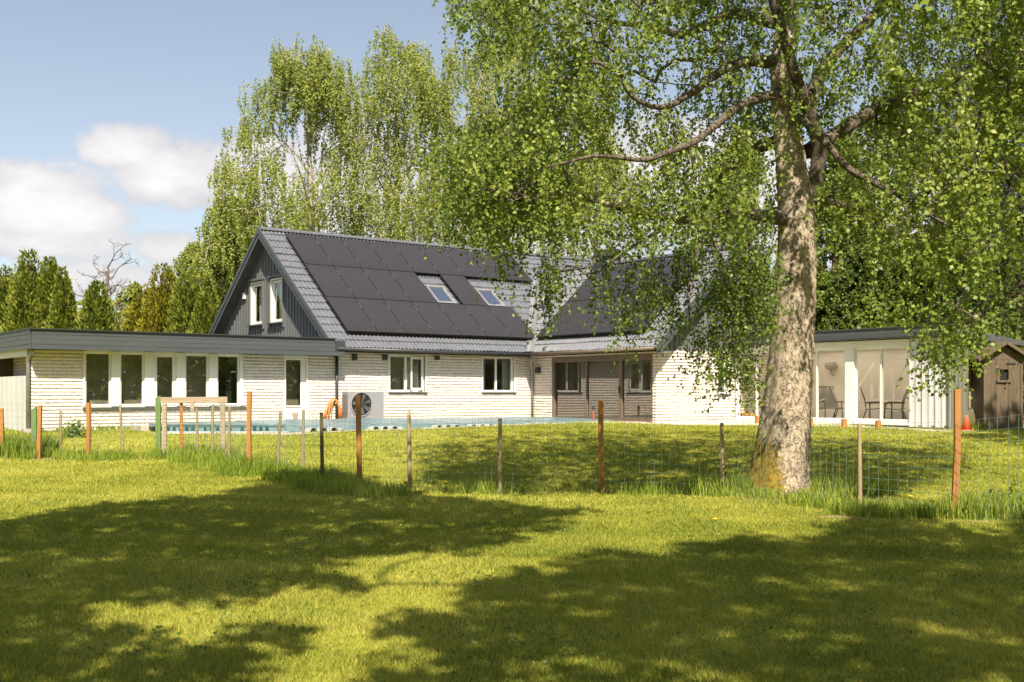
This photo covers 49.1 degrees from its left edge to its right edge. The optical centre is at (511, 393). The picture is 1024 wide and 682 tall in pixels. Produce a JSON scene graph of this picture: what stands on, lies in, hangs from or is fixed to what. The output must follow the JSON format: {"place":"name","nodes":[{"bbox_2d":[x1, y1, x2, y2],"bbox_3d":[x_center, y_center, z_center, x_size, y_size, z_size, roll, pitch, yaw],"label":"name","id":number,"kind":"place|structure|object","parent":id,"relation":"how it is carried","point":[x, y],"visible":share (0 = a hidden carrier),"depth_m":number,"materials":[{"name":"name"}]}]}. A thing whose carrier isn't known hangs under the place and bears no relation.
{"place":"outdoors","nodes":[
{"label":"outdoors","id":0,"kind":"place"},
{"bbox_2d":[148,421,597,434],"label":"pool rim path","id":1,"kind":"structure","parent":0,"point":[363,430],"depth_m":30.36,"materials":[{"name":"grey stone"}]},
{"bbox_2d":[130,417,611,432],"bbox_3d":[-3.487,0.975,34.182,14.800,0.450,4.380,0,0,-37],"label":"pool cover","id":2,"kind":"object","parent":1,"relation":"on","point":[269,425],"visible":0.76,"depth_m":32.12,"materials":[{"name":"plastic"}]},
{"bbox_2d":[0,0,1021,311],"label":"sky","id":3,"kind":"structure","parent":0,"point":[113,113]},
{"bbox_2d":[0,420,1023,681],"bbox_3d":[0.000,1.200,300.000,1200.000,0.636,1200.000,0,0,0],"label":"lawn ground","id":4,"kind":"structure","parent":0,"point":[488,441],"depth_m":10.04,"materials":[{"name":"green plant"}]},
{"bbox_2d":[0,263,16,329],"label":"cypress","id":5,"kind":"object","parent":4,"relation":"on","point":[4,286],"visible":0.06,"depth_m":46.69,"materials":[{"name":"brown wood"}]},
{"bbox_2d":[0,247,48,332],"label":"cypress","id":6,"kind":"object","parent":4,"relation":"on","point":[22,291],"visible":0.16,"depth_m":45.49,"materials":[{"name":"green plant"}]},
{"bbox_2d":[31,407,36,446],"bbox_3d":[-10.081,0.852,23.657,0.110,1.145,0.060,0,0,0],"label":"gate post","id":7,"kind":"object","parent":4,"relation":"on","point":[34,425],"visible":0.54,"depth_m":23.63,"materials":[{"name":"green wood"}]},
{"bbox_2d":[25,256,62,327],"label":"cypress","id":8,"kind":"object","parent":4,"relation":"on","point":[45,284],"visible":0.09,"depth_m":45.60,"materials":[{"name":"green plant"}]},
{"bbox_2d":[41,266,77,328],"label":"cypress","id":9,"kind":"object","parent":4,"relation":"on","point":[63,309],"visible":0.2,"depth_m":44.75,"materials":[{"name":"green plant"}]},
{"bbox_2d":[58,419,84,437],"bbox_3d":[-11.168,0.906,28.620,0.751,0.568,0.762,0,0,0],"label":"shrub","id":10,"kind":"object","parent":4,"relation":"on","point":[70,431],"visible":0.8,"depth_m":28.53,"materials":[{"name":"green plant"}]},
{"bbox_2d":[75,280,120,330],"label":"cypress","id":11,"kind":"object","parent":4,"relation":"on","point":[97,313],"visible":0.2,"depth_m":43.65,"materials":[{"name":"green plant"}]},
{"bbox_2d":[73,241,139,328],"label":"dead tree","id":12,"kind":"object","parent":4,"relation":"on","point":[107,279],"visible":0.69,"depth_m":59.95,"materials":[{"name":"grey wood"}]},
{"bbox_2d":[112,280,148,330],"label":"leafy tree","id":13,"kind":"object","parent":4,"relation":"on","point":[128,294],"visible":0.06,"depth_m":65.66,"materials":[{"name":"green plant"}]},
{"bbox_2d":[119,287,147,330],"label":"cypress","id":14,"kind":"object","parent":4,"relation":"on","point":[133,315],"visible":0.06,"depth_m":47.61,"materials":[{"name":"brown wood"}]},
{"bbox_2d":[133,262,177,331],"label":"cypress","id":15,"kind":"object","parent":4,"relation":"on","point":[154,314],"visible":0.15,"depth_m":45.53,"materials":[{"name":"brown plant"}]},
{"bbox_2d":[155,396,160,455],"bbox_3d":[-7.479,0.739,23.711,0.110,1.397,0.060,0,0,0],"label":"gate post","id":16,"kind":"object","parent":4,"relation":"on","point":[158,400],"visible":0.56,"depth_m":23.68,"materials":[{"name":"green wood"}]},
{"bbox_2d":[161,397,227,452],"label":"garden gate","id":17,"kind":"structure","parent":16,"relation":"attached to","point":[193,400],"depth_m":23.64,"materials":[{"name":"beige wood"}]},
{"bbox_2d":[0,328,344,432],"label":"flat roofed extension","id":18,"kind":"object","parent":4,"relation":"on","point":[63,370],"visible":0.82,"depth_m":32.35,"materials":[{"name":"white brick"}]},
{"bbox_2d":[85,352,110,406],"bbox_3d":[-11.695,-0.370,31.496,0.963,1.640,0.400,0,0,-37],"label":"window","id":19,"kind":"structure","parent":18,"relation":"in","point":[97,364],"depth_m":31.67,"materials":[{"name":"white paint"}]},
{"bbox_2d":[120,353,143,405],"bbox_3d":[-10.940,-0.370,32.073,0.937,1.640,0.400,0,0,-37],"label":"window","id":20,"kind":"structure","parent":18,"relation":"in","point":[131,364],"depth_m":32.27,"materials":[{"name":"white paint"}]},
{"bbox_2d":[154,353,175,405],"bbox_3d":[-10.181,-0.370,32.655,0.899,1.640,0.400,0,0,-37],"label":"window","id":21,"kind":"structure","parent":18,"relation":"in","point":[164,364],"depth_m":32.80,"materials":[{"name":"white paint"}]},
{"bbox_2d":[185,354,207,405],"bbox_3d":[-9.425,-0.370,33.236,0.961,1.640,0.400,0,0,-37],"label":"window","id":22,"kind":"structure","parent":18,"relation":"in","point":[196,365],"depth_m":33.45,"materials":[{"name":"white paint"}]},
{"bbox_2d":[217,355,238,404],"bbox_3d":[-8.547,-0.410,33.701,0.717,1.500,0.070,0,0,-37],"label":"window","id":23,"kind":"structure","parent":18,"relation":"in","point":[237,356],"depth_m":33.82,"materials":[{"name":"white paint"}]},
{"bbox_2d":[286,358,305,418],"bbox_3d":[-6.896,-0.140,35.123,0.789,2.020,0.476,0,0,-37],"label":"door","id":24,"kind":"structure","parent":18,"relation":"in","point":[291,363],"depth_m":35.27,"materials":[{"name":"white paint"}]},
{"bbox_2d":[323,399,341,418],"bbox_3d":[-5.739,0.511,35.659,0.766,0.712,0.135,0,0,-37],"label":"garden hose","id":25,"kind":"object","parent":18,"relation":"hanging from","point":[331,401],"visible":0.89,"depth_m":35.62,"materials":[{"name":"plastic"}]},
{"bbox_2d":[163,269,203,332],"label":"cypress","id":26,"kind":"object","parent":4,"relation":"on","point":[181,309],"visible":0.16,"depth_m":44.53,"materials":[{"name":"green plant"}]},
{"bbox_2d":[157,240,213,289],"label":"bushy birch","id":27,"kind":"object","parent":4,"relation":"on","point":[185,257],"visible":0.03,"depth_m":61.50,"materials":[{"name":"green plant"}]},
{"bbox_2d":[185,288,220,333],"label":"cypress","id":28,"kind":"object","parent":4,"relation":"on","point":[204,313],"visible":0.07,"depth_m":43.65,"materials":[{"name":"green plant"}]},
{"bbox_2d":[181,194,253,305],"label":"bushy birch","id":29,"kind":"object","parent":4,"relation":"on","point":[217,276],"visible":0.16,"depth_m":56.96,"materials":[{"name":"green plant"}]},
{"bbox_2d":[205,32,431,284],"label":"birch tree","id":30,"kind":"object","parent":4,"relation":"on","point":[318,77],"visible":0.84,"depth_m":55.43,"materials":[{"name":"green plant"}]},
{"bbox_2d":[342,391,383,418],"bbox_3d":[-4.803,0.450,36.021,1.312,1.060,0.560,0,0,-37],"label":"heat pump","id":31,"kind":"object","parent":4,"relation":"on","point":[372,404],"visible":0.77,"depth_m":35.79,"materials":[{"name":"metal"}]},
{"bbox_2d":[291,23,507,248],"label":"birch tree","id":32,"kind":"object","parent":4,"relation":"on","point":[419,88],"visible":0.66,"depth_m":58.19,"materials":[{"name":"green plant"}]},
{"bbox_2d":[208,226,773,422],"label":"gabled house","id":33,"kind":"structure","parent":4,"relation":"on","point":[413,329],"depth_m":38.90,"materials":[{"name":"white brick"}]},
{"bbox_2d":[247,277,264,329],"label":"window","id":34,"kind":"structure","parent":33,"relation":"in","point":[252,286],"depth_m":40.94,"materials":[{"name":"white paint"}]},
{"bbox_2d":[266,274,283,327],"bbox_3d":[-8.172,-3.240,39.344,0.420,1.840,1.230,0,0,-37],"label":"window","id":35,"kind":"structure","parent":33,"relation":"in","point":[271,284],"depth_m":39.62,"materials":[{"name":"white paint"}]},
{"bbox_2d":[388,353,427,392],"bbox_3d":[-3.554,-0.675,37.589,1.531,1.350,0.510,0,0,-37],"label":"window","id":36,"kind":"structure","parent":33,"relation":"in","point":[409,363],"depth_m":37.68,"materials":[{"name":"white paint"}]},
{"bbox_2d":[425,285,456,303],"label":"roof window","id":37,"kind":"structure","parent":33,"relation":"in","point":[440,294],"depth_m":40.71,"materials":[{"name":"metal"}]},
{"bbox_2d":[475,288,505,306],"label":"roof window","id":38,"kind":"structure","parent":33,"relation":"in","point":[488,295],"depth_m":42.07,"materials":[{"name":"glass"}]},
{"bbox_2d":[482,355,516,392],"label":"window","id":39,"kind":"structure","parent":33,"relation":"in","point":[512,360],"depth_m":40.21,"materials":[{"name":"white paint"}]},
{"bbox_2d":[537,284,567,307],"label":"roof window","id":40,"kind":"structure","parent":33,"relation":"in","point":[552,301],"depth_m":42.56,"materials":[{"name":"metal"}]},
{"bbox_2d":[716,354,728,394],"bbox_3d":[7.027,-0.677,37.562,0.629,1.445,0.205,0,0,-37],"label":"window","id":41,"kind":"structure","parent":33,"relation":"in","point":[724,386],"depth_m":37.68,"materials":[{"name":"white paint"}]},
{"bbox_2d":[382,29,608,261],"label":"birch tree","id":42,"kind":"object","parent":4,"relation":"on","point":[480,98],"visible":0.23,"depth_m":58.94,"materials":[{"name":"green plant"}]},
{"bbox_2d":[6,457,995,522],"bbox_3d":[-2.265,1.406,18.589,19.487,0.174,2.101,0,0,33],"label":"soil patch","id":43,"kind":"object","parent":4,"relation":"on","point":[830,516],"visible":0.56,"depth_m":13.55,"materials":[{"name":"brown soil"}]},
{"bbox_2d":[0,417,1023,520],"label":"tall grass","id":44,"kind":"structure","parent":4,"relation":"on","point":[336,482],"depth_m":16.62,"materials":[{"name":"green plant"}]},
{"bbox_2d":[0,495,1023,681],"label":"clover","id":45,"kind":"object","parent":4,"relation":"on","point":[792,630],"visible":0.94,"depth_m":8.61,"materials":[{"name":"green plant"}]},
{"bbox_2d":[0,389,1023,519],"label":"wire fence","id":46,"kind":"object","parent":4,"relation":"on","point":[955,480],"visible":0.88,"depth_m":17.15,"materials":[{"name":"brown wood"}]},
{"bbox_2d":[72,212,1014,324],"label":"wood","id":47,"kind":"object","parent":4,"relation":"on","point":[80,303],"depth_m":85.67,"materials":[{"name":"green plant"}]},
{"bbox_2d":[515,105,667,263],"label":"birch tree","id":48,"kind":"object","parent":4,"relation":"on","point":[619,167],"visible":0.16,"depth_m":57.05,"materials":[{"name":"green plant"}]},
{"bbox_2d":[409,0,1023,494],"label":"birch tree","id":49,"kind":"object","parent":4,"relation":"on","point":[483,194],"visible":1,"depth_m":15.11,"materials":[{"name":"green plant"}]},
{"bbox_2d":[661,139,777,294],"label":"birch tree","id":50,"kind":"object","parent":4,"relation":"on","point":[756,201],"visible":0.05,"depth_m":53.71,"materials":[{"name":"green plant"}]},
{"bbox_2d":[815,259,840,330],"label":"leafy tree","id":51,"kind":"object","parent":4,"relation":"on","point":[819,315],"depth_m":49.23,"materials":[{"name":"green plant"}]},
{"bbox_2d":[769,135,902,328],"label":"leafy tree","id":52,"kind":"object","parent":4,"relation":"on","point":[832,171],"visible":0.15,"depth_m":49.28,"materials":[{"name":"green plant"}]},
{"bbox_2d":[816,240,926,330],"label":"leafy tree","id":53,"kind":"object","parent":4,"relation":"on","point":[849,285],"visible":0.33,"depth_m":46.35,"materials":[{"name":"green plant"}]},
{"bbox_2d":[833,294,912,329],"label":"shrub","id":54,"kind":"object","parent":4,"relation":"on","point":[887,315],"visible":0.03,"depth_m":43.43,"materials":[{"name":"green plant"}]},
{"bbox_2d":[729,324,1023,429],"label":"sunroom","id":55,"kind":"structure","parent":4,"relation":"on","point":[870,362],"depth_m":34.25,"materials":[{"name":"white paint"}]},
{"bbox_2d":[740,413,754,415],"bbox_3d":[7.908,0.780,38.137,0.460,0.260,0.600,0,0,-37],"label":"crate","id":56,"kind":"object","parent":55,"relation":"on","point":[748,414],"visible":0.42,"depth_m":37.90,"materials":[{"name":"orange wood"}]},
{"bbox_2d":[738,352,758,418],"bbox_3d":[7.900,-0.280,37.497,0.040,2.240,0.856,0,0,-37],"label":"sliding door","id":57,"kind":"structure","parent":55,"relation":"in","point":[739,417],"depth_m":37.66,"materials":[{"name":"white paint"}]},
{"bbox_2d":[756,351,768,415],"bbox_3d":[8.485,-0.280,36.643,0.040,2.240,1.306,0,0,-37],"label":"sliding door","id":58,"kind":"structure","parent":55,"relation":"in","point":[757,351],"depth_m":37.12,"materials":[{"name":"white paint"}]},
{"bbox_2d":[811,349,818,419],"bbox_3d":[9.261,-0.280,35.713,0.040,2.240,1.214,0,0,-37],"label":"sliding door","id":59,"kind":"structure","parent":55,"relation":"in","point":[814,349],"depth_m":35.23,"materials":[{"name":"white paint"}]},
{"bbox_2d":[816,348,844,420],"bbox_3d":[9.898,-0.280,34.799,0.040,2.240,1.108,0,0,-37],"label":"sliding door","id":60,"kind":"structure","parent":55,"relation":"in","point":[835,349],"depth_m":34.97,"materials":[{"name":"white paint"}]},
{"bbox_2d":[819,386,842,417],"bbox_3d":[10.383,0.335,36.707,0.616,1.162,0.759,0,0,-7],"label":"garden chair","id":61,"kind":"object","parent":55,"relation":"on","point":[826,399],"visible":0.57,"depth_m":36.91,"materials":[{"name":"brown metal"}]},
{"bbox_2d":[829,386,843,417],"bbox_3d":[10.802,0.335,36.668,0.759,1.162,0.616,0,0,23],"label":"garden chair","id":62,"kind":"object","parent":55,"relation":"on","point":[834,396],"visible":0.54,"depth_m":36.52,"materials":[{"name":"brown metal"}]},
{"bbox_2d":[855,347,882,421],"bbox_3d":[10.756,-0.280,33.762,0.040,2.240,0.954,0,0,-37],"label":"sliding door","id":63,"kind":"structure","parent":55,"relation":"in","point":[863,348],"depth_m":34.10,"materials":[{"name":"white paint"}]},
{"bbox_2d":[859,386,883,418],"bbox_3d":[11.296,0.335,35.190,0.759,1.162,0.616,0,0,18],"label":"garden chair","id":64,"kind":"object","parent":55,"relation":"on","point":[868,402],"visible":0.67,"depth_m":34.96,"materials":[{"name":"brown metal"}]},
{"bbox_2d":[869,402,903,418],"bbox_3d":[11.972,0.595,35.875,0.700,0.630,0.900,0,0,-37],"label":"table","id":65,"kind":"object","parent":55,"relation":"on","point":[883,403],"visible":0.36,"depth_m":35.73,"materials":[{"name":"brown metal"}]},
{"bbox_2d":[880,346,908,422],"bbox_3d":[11.283,-0.280,32.992,0.040,2.240,1.037,0,0,-37],"label":"sliding door","id":66,"kind":"structure","parent":55,"relation":"in","point":[887,347],"depth_m":33.35,"materials":[{"name":"white paint"}]},
{"bbox_2d":[883,386,907,418],"bbox_3d":[11.786,0.335,34.402,0.759,1.162,0.616,0,0,15],"label":"garden chair","id":67,"kind":"object","parent":55,"relation":"on","point":[902,404],"visible":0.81,"depth_m":34.19,"materials":[{"name":"brown metal"}]},
{"bbox_2d":[968,362,972,408],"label":"window","id":68,"kind":"structure","parent":55,"relation":"in","point":[969,363],"depth_m":32.10,"materials":[{"name":"brown wood"}]},
{"bbox_2d":[969,412,975,426],"bbox_3d":[13.222,0.757,32.238,0.880,0.520,0.090,0,-8,-12],"label":"board stack","id":69,"kind":"object","parent":55,"relation":"on","point":[972,419],"visible":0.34,"depth_m":32.21,"materials":[{"name":"brown wood"}]},
{"bbox_2d":[821,66,993,296],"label":"leafy tree","id":70,"kind":"object","parent":4,"relation":"on","point":[912,216],"visible":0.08,"depth_m":54.44,"materials":[{"name":"green plant"}]},
{"bbox_2d":[860,236,996,333],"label":"leafy tree","id":71,"kind":"object","parent":4,"relation":"on","point":[913,298],"visible":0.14,"depth_m":45.38,"materials":[{"name":"green plant"}]},
{"bbox_2d":[888,0,1023,327],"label":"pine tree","id":72,"kind":"object","parent":4,"relation":"on","point":[984,195],"visible":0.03,"depth_m":43.82,"materials":[{"name":"green plant"}]},
{"bbox_2d":[913,190,1015,337],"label":"leafy tree","id":73,"kind":"object","parent":4,"relation":"on","point":[957,207],"visible":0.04,"depth_m":49.12,"materials":[{"name":"green plant"}]},
{"bbox_2d":[934,43,1023,332],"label":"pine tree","id":74,"kind":"object","parent":4,"relation":"on","point":[1012,289],"visible":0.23,"depth_m":40.82,"materials":[{"name":"green plant"}]},
{"bbox_2d":[943,156,1023,398],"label":"leafy tree","id":75,"kind":"object","parent":4,"relation":"on","point":[1019,281],"visible":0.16,"depth_m":42.82,"materials":[{"name":"green plant"}]},
{"bbox_2d":[968,341,1023,429],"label":"wooden shed","id":76,"kind":"structure","parent":4,"relation":"on","point":[994,394],"depth_m":31.92,"materials":[{"name":"brown wood"}]},
{"bbox_2d":[996,367,1011,381],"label":"window","id":77,"kind":"structure","parent":76,"relation":"in","point":[1003,373],"depth_m":31.92,"materials":[{"name":"brown wood"}]},
{"bbox_2d":[969,295,1023,419],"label":"shrub","id":78,"kind":"object","parent":4,"relation":"on","point":[1008,323],"visible":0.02,"depth_m":38.00,"materials":[{"name":"green plant"}]},
{"bbox_2d":[981,479,1023,505],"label":"shrub","id":79,"kind":"object","parent":4,"relation":"on","point":[1001,490],"visible":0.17,"depth_m":13.89,"materials":[{"name":"green plant"}]},
{"bbox_2d":[587,420,970,431],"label":"gravel path","id":80,"kind":"structure","parent":0,"point":[735,422],"depth_m":35.21,"materials":[{"name":"beige gravel"}]},
{"bbox_2d":[592,406,594,419],"bbox_3d":[2.657,0.703,36.653,0.084,0.580,0.080,0,0,0],"label":"standpipe","id":81,"kind":"object","parent":80,"relation":"on","point":[593,408],"visible":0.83,"depth_m":36.62,"materials":[{"name":"metal"}]},
{"bbox_2d":[755,416,759,422],"bbox_3d":[7.700,0.862,35.136,0.170,0.350,0.170,0,0,0],"label":"wooden bollard","id":82,"kind":"object","parent":80,"relation":"on","point":[757,419],"visible":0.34,"depth_m":35.07,"materials":[{"name":"brown wood"}]},
{"bbox_2d":[841,419,846,427],"bbox_3d":[9.650,0.909,32.592,0.170,0.350,0.170,0,0,0],"label":"wooden bollard","id":83,"kind":"object","parent":80,"relation":"on","point":[844,422],"visible":0.54,"depth_m":32.52,"materials":[{"name":"brown wood"}]},
{"bbox_2d":[875,420,880,428],"bbox_3d":[10.345,0.925,31.684,0.170,0.350,0.170,0,0,0],"label":"wooden bollard","id":84,"kind":"object","parent":80,"relation":"on","point":[877,423],"visible":0.54,"depth_m":31.61,"materials":[{"name":"brown wood"}]},
{"bbox_2d":[961,415,973,430],"bbox_3d":[12.639,0.807,31.200,0.340,0.430,0.340,0,0,0],"label":"traffic cone","id":85,"kind":"object","parent":80,"relation":"on","point":[964,426],"visible":0.82,"depth_m":31.14,"materials":[{"name":"orange plastic"}]}
]}

